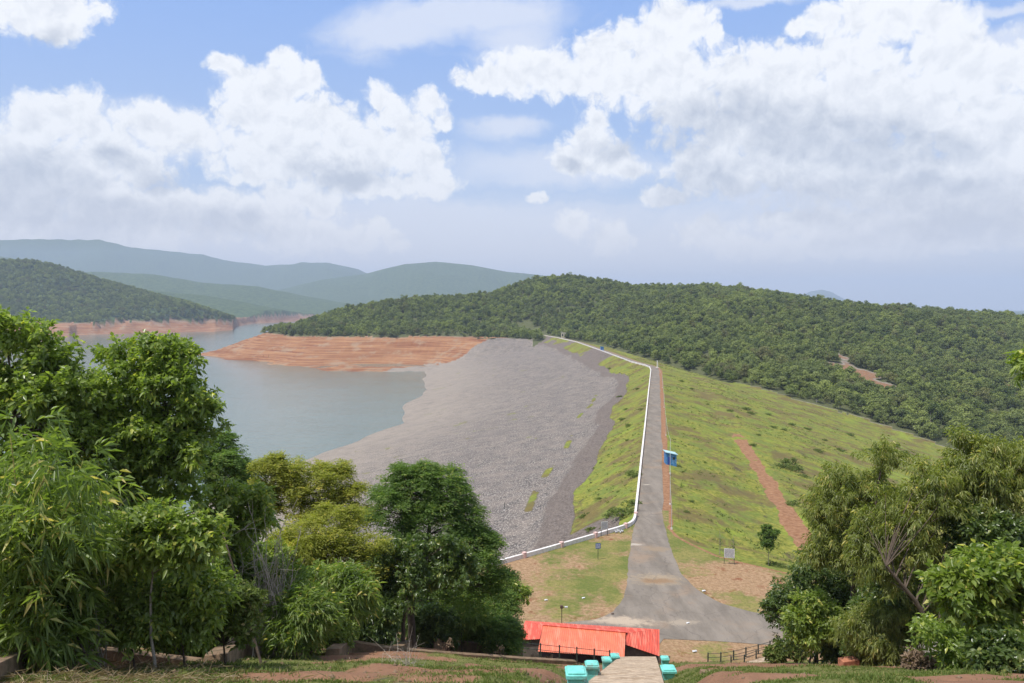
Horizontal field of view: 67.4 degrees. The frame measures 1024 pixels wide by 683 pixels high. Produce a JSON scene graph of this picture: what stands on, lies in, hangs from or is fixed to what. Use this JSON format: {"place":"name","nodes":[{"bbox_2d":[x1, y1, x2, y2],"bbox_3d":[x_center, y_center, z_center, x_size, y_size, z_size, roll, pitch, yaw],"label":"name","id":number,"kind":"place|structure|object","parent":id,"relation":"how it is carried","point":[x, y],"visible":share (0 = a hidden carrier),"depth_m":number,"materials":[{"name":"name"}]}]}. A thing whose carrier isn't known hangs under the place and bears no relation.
{"place":"outdoors","nodes":[
{"label":"outdoors","id":0,"kind":"place"},
{"bbox_2d":[0,321,426,522],"bbox_3d":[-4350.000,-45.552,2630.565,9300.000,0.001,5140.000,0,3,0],"label":"water","id":1,"kind":"structure","parent":0,"point":[306,412],"depth_m":606.33,"materials":[{"name":"liquid"}]},
{"bbox_2d":[8,311,532,371],"bbox_3d":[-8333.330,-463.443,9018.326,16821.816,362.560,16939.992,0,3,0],"label":"shore","id":2,"kind":"structure","parent":0,"point":[344,353],"depth_m":1021.95,"materials":[{"name":"orange soil"}]},
{"bbox_2d":[0,334,1023,682],"bbox_3d":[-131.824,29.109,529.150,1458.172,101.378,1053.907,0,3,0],"label":"ground","id":3,"kind":"structure","parent":0,"point":[584,580],"depth_m":93.92,"materials":[{"name":"green plant"}]},
{"bbox_2d":[0,648,40,680],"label":"concrete kerb","id":4,"kind":"structure","parent":3,"relation":"on","point":[6,663],"depth_m":15.98,"materials":[{"name":"grey concrete"}]},
{"bbox_2d":[0,465,113,668],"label":"bamboo clump","id":5,"kind":"object","parent":3,"relation":"on","point":[100,523],"visible":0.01,"depth_m":19.17,"materials":[{"name":"green plant"}]},
{"bbox_2d":[0,305,123,468],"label":"broadleaf tree","id":6,"kind":"object","parent":3,"relation":"on","point":[41,380],"visible":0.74,"depth_m":23.67,"materials":[{"name":"green plant"}]},
{"bbox_2d":[0,451,123,519],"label":"bush","id":7,"kind":"object","parent":3,"relation":"on","point":[103,465],"visible":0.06,"depth_m":22.58,"materials":[{"name":"green plant"}]},
{"bbox_2d":[20,434,121,669],"bbox_3d":[-10.437,5.077,18.491,2.740,5.892,2.519,0,3,0],"label":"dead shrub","id":8,"kind":"object","parent":3,"relation":"on","point":[105,650],"visible":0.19,"depth_m":18.30,"materials":[{"name":"brown plant"}]},
{"bbox_2d":[0,405,150,676],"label":"bamboo clump","id":9,"kind":"object","parent":3,"relation":"on","point":[52,553],"visible":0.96,"depth_m":16.61,"materials":[{"name":"green plant"}]},
{"bbox_2d":[67,363,145,522],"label":"broadleaf tree","id":10,"kind":"object","parent":3,"relation":"on","point":[103,371],"visible":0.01,"depth_m":28.26,"materials":[{"name":"green plant"}]},
{"bbox_2d":[88,570,183,667],"bbox_3d":[-9.459,6.905,18.895,3.035,2.864,2.009,0,3,0],"label":"bush","id":11,"kind":"object","parent":3,"relation":"on","point":[136,609],"visible":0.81,"depth_m":18.38,"materials":[{"name":"green plant"}]},
{"bbox_2d":[45,329,236,528],"bbox_3d":[-12.053,5.197,25.364,5.886,11.258,3.672,0,3,0],"label":"broadleaf tree","id":12,"kind":"object","parent":3,"relation":"on","point":[161,446],"visible":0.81,"depth_m":24.63,"materials":[{"name":"green plant"}]},
{"bbox_2d":[80,647,201,664],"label":"concrete kerb","id":13,"kind":"structure","parent":3,"relation":"on","point":[112,653],"depth_m":21.63,"materials":[{"name":"grey concrete"}]},
{"bbox_2d":[101,492,239,666],"bbox_3d":[-8.217,5.826,18.241,3.318,4.450,2.134,0,3,0],"label":"young tree","id":14,"kind":"object","parent":3,"relation":"on","point":[166,537],"visible":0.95,"depth_m":17.86,"materials":[{"name":"green plant"}]},
{"bbox_2d":[108,556,244,666],"bbox_3d":[-8.440,6.928,19.305,3.378,3.237,2.160,0,3,0],"label":"bush","id":15,"kind":"object","parent":3,"relation":"on","point":[197,614],"visible":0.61,"depth_m":18.97,"materials":[{"name":"green plant"}]},
{"bbox_2d":[148,635,233,657],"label":"bush","id":16,"kind":"object","parent":3,"relation":"on","point":[215,643],"visible":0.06,"depth_m":23.47,"materials":[{"name":"green plant"}]},
{"bbox_2d":[154,531,238,580],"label":"bush","id":17,"kind":"object","parent":3,"relation":"on","point":[226,559],"visible":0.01,"depth_m":25.63,"materials":[{"name":"green plant"}]},
{"bbox_2d":[203,637,246,662],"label":"concrete kerb","id":18,"kind":"structure","parent":3,"relation":"on","point":[234,655],"depth_m":22.56,"materials":[{"name":"grey concrete"}]},
{"bbox_2d":[194,429,258,498],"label":"dark tree","id":19,"kind":"object","parent":3,"relation":"on","point":[229,460],"visible":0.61,"depth_m":47.84,"materials":[{"name":"green plant"}]},
{"bbox_2d":[184,575,269,662],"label":"bush","id":20,"kind":"object","parent":3,"relation":"on","point":[246,620],"visible":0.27,"depth_m":20.12,"materials":[{"name":"green plant"}]},
{"bbox_2d":[0,650,465,682],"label":"straw","id":21,"kind":"object","parent":3,"relation":"on","point":[152,675],"visible":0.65,"depth_m":15.16,"materials":[{"name":"beige plant"}]},
{"bbox_2d":[188,475,284,575],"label":"young tree","id":22,"kind":"object","parent":3,"relation":"on","point":[233,500],"visible":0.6,"depth_m":27.02,"materials":[{"name":"green plant"}]},
{"bbox_2d":[222,532,261,662],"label":"leaning stem","id":23,"kind":"object","parent":3,"relation":"on","point":[256,648],"visible":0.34,"depth_m":23.21,"materials":[{"name":"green plant"}]},
{"bbox_2d":[223,535,268,577],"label":"bush","id":24,"kind":"object","parent":3,"relation":"on","point":[246,556],"visible":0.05,"depth_m":28.12,"materials":[{"name":"green plant"}]},
{"bbox_2d":[231,498,303,658],"bbox_3d":[-8.592,8.124,26.645,2.629,5.671,2.426,-1,3,-24],"label":"dead shrub","id":25,"kind":"object","parent":3,"relation":"on","point":[271,583],"visible":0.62,"depth_m":26.44,"materials":[{"name":"plant"}]},
{"bbox_2d":[227,550,317,627],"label":"bush","id":26,"kind":"object","parent":3,"relation":"on","point":[298,576],"visible":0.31,"depth_m":28.11,"materials":[{"name":"green plant"}]},
{"bbox_2d":[249,537,297,566],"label":"bush","id":27,"kind":"object","parent":3,"relation":"on","point":[285,549],"visible":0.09,"depth_m":32.16,"materials":[{"name":"green plant"}]},
{"bbox_2d":[247,638,312,655],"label":"concrete kerb","id":28,"kind":"structure","parent":3,"relation":"on","point":[249,650],"depth_m":27.37,"materials":[{"name":"grey concrete"}]},
{"bbox_2d":[264,528,329,571],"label":"bush","id":29,"kind":"object","parent":3,"relation":"on","point":[303,550],"visible":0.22,"depth_m":33.00,"materials":[{"name":"green plant"}]},
{"bbox_2d":[257,574,349,660],"bbox_3d":[-7.214,9.648,26.309,3.198,2.950,2.707,0,3,0],"label":"bush","id":30,"kind":"object","parent":3,"relation":"on","point":[309,616],"visible":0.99,"depth_m":25.88,"materials":[{"name":"green plant"}]},
{"bbox_2d":[241,449,377,532],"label":"feathery tree","id":31,"kind":"object","parent":3,"relation":"on","point":[292,484],"visible":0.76,"depth_m":39.89,"materials":[{"name":"green plant"}]},
{"bbox_2d":[308,609,363,654],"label":"bush","id":32,"kind":"object","parent":3,"relation":"on","point":[347,634],"visible":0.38,"depth_m":29.24,"materials":[{"name":"green plant"}]},
{"bbox_2d":[325,642,351,655],"bbox_3d":[-6.480,11.900,28.804,0.500,2.201,3.848,0,3,-5],"label":"rock","id":33,"kind":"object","parent":3,"relation":"on","point":[338,649],"depth_m":27.84,"materials":[{"name":"grey stone"}]},
{"bbox_2d":[270,497,410,588],"bbox_3d":[-7.818,10.704,34.553,6.679,7.129,3.563,0,3,0],"label":"feathery tree","id":34,"kind":"object","parent":3,"relation":"on","point":[343,539],"visible":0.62,"depth_m":33.93,"materials":[{"name":"green plant"}]},
{"bbox_2d":[295,556,385,643],"bbox_3d":[-7.142,10.572,30.479,4.452,4.081,2.873,0,3,0],"label":"bush","id":35,"kind":"object","parent":3,"relation":"on","point":[355,582],"visible":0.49,"depth_m":30.04,"materials":[{"name":"green plant"}]},
{"bbox_2d":[352,618,400,643],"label":"bush","id":36,"kind":"object","parent":3,"relation":"on","point":[383,636],"visible":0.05,"depth_m":33.16,"materials":[{"name":"green plant"}]},
{"bbox_2d":[354,590,403,645],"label":"bush","id":37,"kind":"object","parent":3,"relation":"on","point":[390,610],"visible":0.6,"depth_m":33.10,"materials":[{"name":"green plant"}]},
{"bbox_2d":[373,627,426,665],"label":"dead shrub","id":38,"kind":"object","parent":3,"relation":"on","point":[404,662],"visible":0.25,"depth_m":21.52,"materials":[{"name":"beige plant"}]},
{"bbox_2d":[350,527,484,641],"bbox_3d":[-4.407,11.301,34.400,6.308,5.859,3.210,0,3,8],"label":"dark tree","id":39,"kind":"object","parent":3,"relation":"on","point":[460,564],"visible":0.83,"depth_m":34.05,"materials":[{"name":"green plant"}]},
{"bbox_2d":[400,574,458,606],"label":"bush","id":40,"kind":"object","parent":3,"relation":"on","point":[426,599],"visible":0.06,"depth_m":46.71,"materials":[{"name":"green plant"}]},
{"bbox_2d":[396,602,465,650],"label":"bush","id":41,"kind":"object","parent":3,"relation":"on","point":[433,623],"visible":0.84,"depth_m":39.27,"materials":[{"name":"green plant"}]},
{"bbox_2d":[355,457,524,648],"bbox_3d":[-3.558,10.558,37.495,8.388,9.796,3.771,0,3,0],"label":"feathery tree","id":42,"kind":"object","parent":3,"relation":"on","point":[424,480],"visible":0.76,"depth_m":36.99,"materials":[{"name":"green plant"}]},
{"bbox_2d":[352,640,576,664],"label":"concrete kerb","id":43,"kind":"structure","parent":3,"relation":"on","point":[361,646],"depth_m":33.56,"materials":[{"name":"grey concrete"}]},
{"bbox_2d":[438,591,497,651],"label":"bush","id":44,"kind":"object","parent":3,"relation":"on","point":[474,622],"visible":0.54,"depth_m":40.19,"materials":[{"name":"green plant"}]},
{"bbox_2d":[453,640,522,655],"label":"concrete kerb","id":45,"kind":"structure","parent":3,"relation":"on","point":[470,646],"depth_m":42.37,"materials":[{"name":"grey concrete"}]},
{"bbox_2d":[459,582,525,653],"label":"bush","id":46,"kind":"object","parent":3,"relation":"on","point":[513,606],"visible":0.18,"depth_m":42.46,"materials":[{"name":"green plant"}]},
{"bbox_2d":[474,610,530,655],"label":"bush","id":47,"kind":"object","parent":3,"relation":"on","point":[507,633],"visible":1,"depth_m":40.13,"materials":[{"name":"green plant"}]},
{"bbox_2d":[489,577,533,605],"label":"bush","id":48,"kind":"object","parent":3,"relation":"on","point":[525,591],"visible":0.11,"depth_m":44.58,"materials":[{"name":"green plant"}]},
{"bbox_2d":[1,637,1023,682],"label":"grass","id":49,"kind":"structure","parent":3,"relation":"on","point":[884,677],"depth_m":18.01,"materials":[{"name":"green plant"}]},
{"bbox_2d":[112,649,988,682],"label":"pebbles","id":50,"kind":"object","parent":3,"relation":"on","point":[423,671],"visible":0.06,"depth_m":20.09,"materials":[{"name":"stone"}]},
{"bbox_2d":[522,643,609,660],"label":"post fence","id":51,"kind":"object","parent":3,"relation":"on","point":[559,646],"visible":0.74,"depth_m":65.20,"materials":[{"name":"wood"}]},
{"bbox_2d":[520,621,658,663],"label":"roofed shed","id":52,"kind":"structure","parent":3,"relation":"on","point":[625,641],"depth_m":76.13,"materials":[{"name":"metal"}]},
{"bbox_2d":[187,336,1023,585],"bbox_3d":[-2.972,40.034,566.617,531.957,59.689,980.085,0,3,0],"label":"dam","id":53,"kind":"structure","parent":3,"relation":"on","point":[510,464],"depth_m":267.30,"materials":[{"name":"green stone"}]},
{"bbox_2d":[498,335,650,564],"bbox_3d":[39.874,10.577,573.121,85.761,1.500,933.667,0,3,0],"label":"parapet wall","id":54,"kind":"structure","parent":53,"relation":"on","point":[560,544],"depth_m":121.42,"materials":[{"name":"white paint"}]},
{"bbox_2d":[607,503,634,520],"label":"shrub","id":55,"kind":"object","parent":53,"relation":"on","point":[622,511],"visible":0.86,"depth_m":136.04,"materials":[{"name":"green plant"}]},
{"bbox_2d":[757,523,780,565],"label":"sapling","id":56,"kind":"object","parent":53,"relation":"on","point":[768,532],"visible":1,"depth_m":109.25,"materials":[{"name":"green plant"}]},
{"bbox_2d":[601,656,611,668],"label":"stair pier","id":57,"kind":"structure","parent":3,"relation":"on","point":[606,661],"depth_m":38.58,"materials":[{"name":"teal paint"}]},
{"bbox_2d":[588,656,663,682],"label":"stairway","id":58,"kind":"object","parent":3,"relation":"on","point":[634,669],"visible":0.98,"depth_m":29.85,"materials":[{"name":"concrete"}]},
{"bbox_2d":[565,665,588,682],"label":"stair pier","id":59,"kind":"structure","parent":58,"relation":"on","point":[575,673],"depth_m":18.39,"materials":[{"name":"teal paint"}]},
{"bbox_2d":[585,660,599,680],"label":"stair pier","id":60,"kind":"structure","parent":58,"relation":"on","point":[592,668],"depth_m":26.86,"materials":[{"name":"teal paint"}]},
{"bbox_2d":[660,664,676,679],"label":"stair pier","id":61,"kind":"structure","parent":58,"relation":"on","point":[668,671],"depth_m":30.40,"materials":[{"name":"teal paint"}]},
{"bbox_2d":[663,450,677,466],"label":"hut","id":62,"kind":"object","parent":3,"relation":"on","point":[670,457],"visible":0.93,"depth_m":176.31,"materials":[{"name":"blue paint"}]},
{"bbox_2d":[724,548,734,560],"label":"sign board","id":63,"kind":"object","parent":3,"relation":"on","point":[729,553],"visible":1,"depth_m":107.80,"materials":[{"name":"metal"}]},
{"bbox_2d":[707,638,784,661],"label":"post fence","id":64,"kind":"object","parent":3,"relation":"on","point":[745,652],"visible":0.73,"depth_m":78.50,"materials":[{"name":"wood"}]},
{"bbox_2d":[761,638,808,663],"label":"bush","id":65,"kind":"object","parent":3,"relation":"on","point":[772,653],"visible":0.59,"depth_m":42.46,"materials":[{"name":"green plant"}]},
{"bbox_2d":[576,356,1017,563],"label":"weeds","id":66,"kind":"object","parent":3,"relation":"on","point":[720,451],"visible":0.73,"depth_m":236.06,"materials":[{"name":"green plant"}]},
{"bbox_2d":[776,585,845,663],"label":"young tree","id":67,"kind":"object","parent":3,"relation":"on","point":[808,617],"visible":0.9,"depth_m":34.22,"materials":[{"name":"green plant"}]},
{"bbox_2d":[757,545,865,663],"bbox_3d":[15.502,12.941,37.572,7.005,6.408,4.011,0,3,9],"label":"dark tree","id":68,"kind":"object","parent":3,"relation":"on","point":[802,578],"visible":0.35,"depth_m":37.17,"materials":[{"name":"green plant"}]},
{"bbox_2d":[813,633,842,663],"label":"bush","id":69,"kind":"object","parent":3,"relation":"on","point":[830,654],"visible":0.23,"depth_m":35.06,"materials":[{"name":"green plant"}]},
{"bbox_2d":[792,460,901,656],"bbox_3d":[15.563,10.104,34.432,6.147,9.551,3.806,0,3,0],"label":"drooping tree","id":70,"kind":"object","parent":3,"relation":"on","point":[834,497],"visible":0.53,"depth_m":33.88,"materials":[{"name":"green plant"}]},
{"bbox_2d":[838,656,859,665],"bbox_3d":[13.410,12.803,30.597,0.750,0.381,0.350,-1,3,-14],"label":"brick block","id":71,"kind":"object","parent":3,"relation":"on","point":[849,660],"depth_m":30.50,"materials":[{"name":"orange brick"}]},
{"bbox_2d":[824,584,938,666],"bbox_3d":[14.923,11.580,30.576,4.664,4.049,2.899,0,3,0],"label":"bush","id":72,"kind":"object","parent":3,"relation":"on","point":[879,637],"visible":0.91,"depth_m":30.08,"materials":[{"name":"green plant"}]},
{"bbox_2d":[850,434,915,521],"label":"drooping tree","id":73,"kind":"object","parent":3,"relation":"on","point":[887,456],"visible":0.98,"depth_m":33.12,"materials":[{"name":"green plant"}]},
{"bbox_2d":[845,567,965,648],"bbox_3d":[16.517,11.173,31.511,5.932,4.819,3.406,0,3,0],"label":"bush","id":74,"kind":"object","parent":3,"relation":"on","point":[856,598],"visible":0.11,"depth_m":31.06,"materials":[{"name":"green plant"}]},
{"bbox_2d":[840,453,972,664],"bbox_3d":[15.166,7.970,28.960,5.360,7.532,3.657,0,3,0],"label":"drooping tree","id":75,"kind":"object","parent":3,"relation":"on","point":[905,529],"visible":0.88,"depth_m":28.41,"materials":[{"name":"green plant"}]},
{"bbox_2d":[899,646,942,670],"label":"bush","id":76,"kind":"object","parent":3,"relation":"on","point":[913,659],"visible":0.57,"depth_m":24.30,"materials":[{"name":"brown plant"}]},
{"bbox_2d":[904,604,1023,670],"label":"bush","id":77,"kind":"object","parent":3,"relation":"on","point":[944,635],"visible":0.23,"depth_m":23.26,"materials":[{"name":"green plant"}]},
{"bbox_2d":[912,537,1023,637],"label":"rosette tree","id":78,"kind":"object","parent":3,"relation":"on","point":[980,587],"visible":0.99,"depth_m":19.97,"materials":[{"name":"green plant"}]},
{"bbox_2d":[923,422,1023,530],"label":"drooping tree","id":79,"kind":"object","parent":3,"relation":"on","point":[993,479],"visible":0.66,"depth_m":28.68,"materials":[{"name":"green plant"}]},
{"bbox_2d":[938,500,1023,557],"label":"bush","id":80,"kind":"object","parent":3,"relation":"on","point":[1007,528],"visible":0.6,"depth_m":27.79,"materials":[{"name":"green plant"}]},
{"bbox_2d":[952,623,1023,673],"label":"bush","id":81,"kind":"object","parent":3,"relation":"on","point":[1001,650],"visible":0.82,"depth_m":19.14,"materials":[{"name":"green plant"}]},
{"bbox_2d":[1002,344,1023,389],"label":"rosette tree","id":82,"kind":"object","parent":3,"relation":"on","point":[1017,356],"visible":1,"depth_m":22.06,"materials":[{"name":"green plant"}]},
{"bbox_2d":[0,239,1023,323],"bbox_3d":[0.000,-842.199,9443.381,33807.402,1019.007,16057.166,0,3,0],"label":"hills","id":83,"kind":"structure","parent":0,"point":[240,289],"depth_m":7200.37,"materials":[{"name":"green plant"}]},
{"bbox_2d":[0,0,1023,310],"label":"sky","id":84,"kind":"structure","parent":0,"point":[872,151],"materials":[{"name":"blue"}]},
{"bbox_2d":[269,282,1023,471],"bbox_3d":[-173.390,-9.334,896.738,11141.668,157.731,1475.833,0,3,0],"label":"forest ground","id":85,"kind":"structure","parent":0,"point":[844,412],"depth_m":583.42,"materials":[{"name":"green plant"}]},
{"bbox_2d":[763,378,778,388],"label":"forest tree","id":86,"kind":"object","parent":85,"relation":"on","point":[769,382],"visible":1,"depth_m":485.66,"materials":[{"name":"green plant"}]},
{"bbox_2d":[810,380,835,392],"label":"forest tree","id":87,"kind":"object","parent":85,"relation":"on","point":[822,384],"visible":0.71,"depth_m":483.26,"materials":[{"name":"green plant"}]},
{"bbox_2d":[832,395,848,408],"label":"forest tree","id":88,"kind":"object","parent":85,"relation":"on","point":[842,400],"visible":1,"depth_m":451.00,"materials":[{"name":"green plant"}]},
{"bbox_2d":[848,395,867,406],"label":"forest tree","id":89,"kind":"object","parent":85,"relation":"on","point":[857,399],"visible":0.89,"depth_m":461.09,"materials":[{"name":"green plant"}]},
{"bbox_2d":[868,403,888,416],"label":"forest tree","id":90,"kind":"object","parent":85,"relation":"on","point":[877,409],"visible":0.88,"depth_m":439.64,"materials":[{"name":"green plant"}]},
{"bbox_2d":[871,398,890,415],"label":"forest tree","id":91,"kind":"object","parent":85,"relation":"on","point":[882,402],"visible":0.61,"depth_m":445.61,"materials":[{"name":"green plant"}]},
{"bbox_2d":[891,391,908,406],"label":"forest tree","id":92,"kind":"object","parent":85,"relation":"on","point":[899,399],"visible":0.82,"depth_m":485.32,"materials":[{"name":"green plant"}]},
{"bbox_2d":[889,409,913,421],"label":"forest tree","id":93,"kind":"object","parent":85,"relation":"on","point":[901,413],"visible":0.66,"depth_m":442.21,"materials":[{"name":"green plant"}]},
{"bbox_2d":[903,414,913,429],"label":"forest tree","id":94,"kind":"object","parent":85,"relation":"on","point":[908,420],"visible":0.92,"depth_m":431.50,"materials":[{"name":"green plant"}]},
{"bbox_2d":[912,417,934,431],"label":"forest tree","id":95,"kind":"object","parent":85,"relation":"on","point":[919,422],"visible":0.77,"depth_m":424.38,"materials":[{"name":"green plant"}]},
{"bbox_2d":[927,401,946,421],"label":"forest tree","id":96,"kind":"object","parent":85,"relation":"on","point":[934,409],"visible":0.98,"depth_m":451.38,"materials":[{"name":"green plant"}]},
{"bbox_2d":[953,404,974,415],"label":"forest tree","id":97,"kind":"object","parent":85,"relation":"on","point":[968,408],"visible":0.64,"depth_m":472.01,"materials":[{"name":"green plant"}]},
{"bbox_2d":[963,398,984,407],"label":"forest tree","id":98,"kind":"object","parent":85,"relation":"on","point":[971,403],"visible":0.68,"depth_m":501.34,"materials":[{"name":"green plant"}]},
{"bbox_2d":[972,408,990,419],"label":"forest tree","id":99,"kind":"object","parent":85,"relation":"on","point":[979,412],"visible":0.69,"depth_m":470.96,"materials":[{"name":"green plant"}]},
{"bbox_2d":[1003,413,1022,426],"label":"forest tree","id":100,"kind":"object","parent":85,"relation":"on","point":[1013,417],"visible":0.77,"depth_m":458.43,"materials":[{"name":"green plant"}]},
{"bbox_2d":[542,335,1023,663],"bbox_3d":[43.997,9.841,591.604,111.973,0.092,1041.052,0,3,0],"label":"road","id":101,"kind":"structure","parent":0,"point":[665,597],"depth_m":95.76,"materials":[{"name":"grey asphalt"}]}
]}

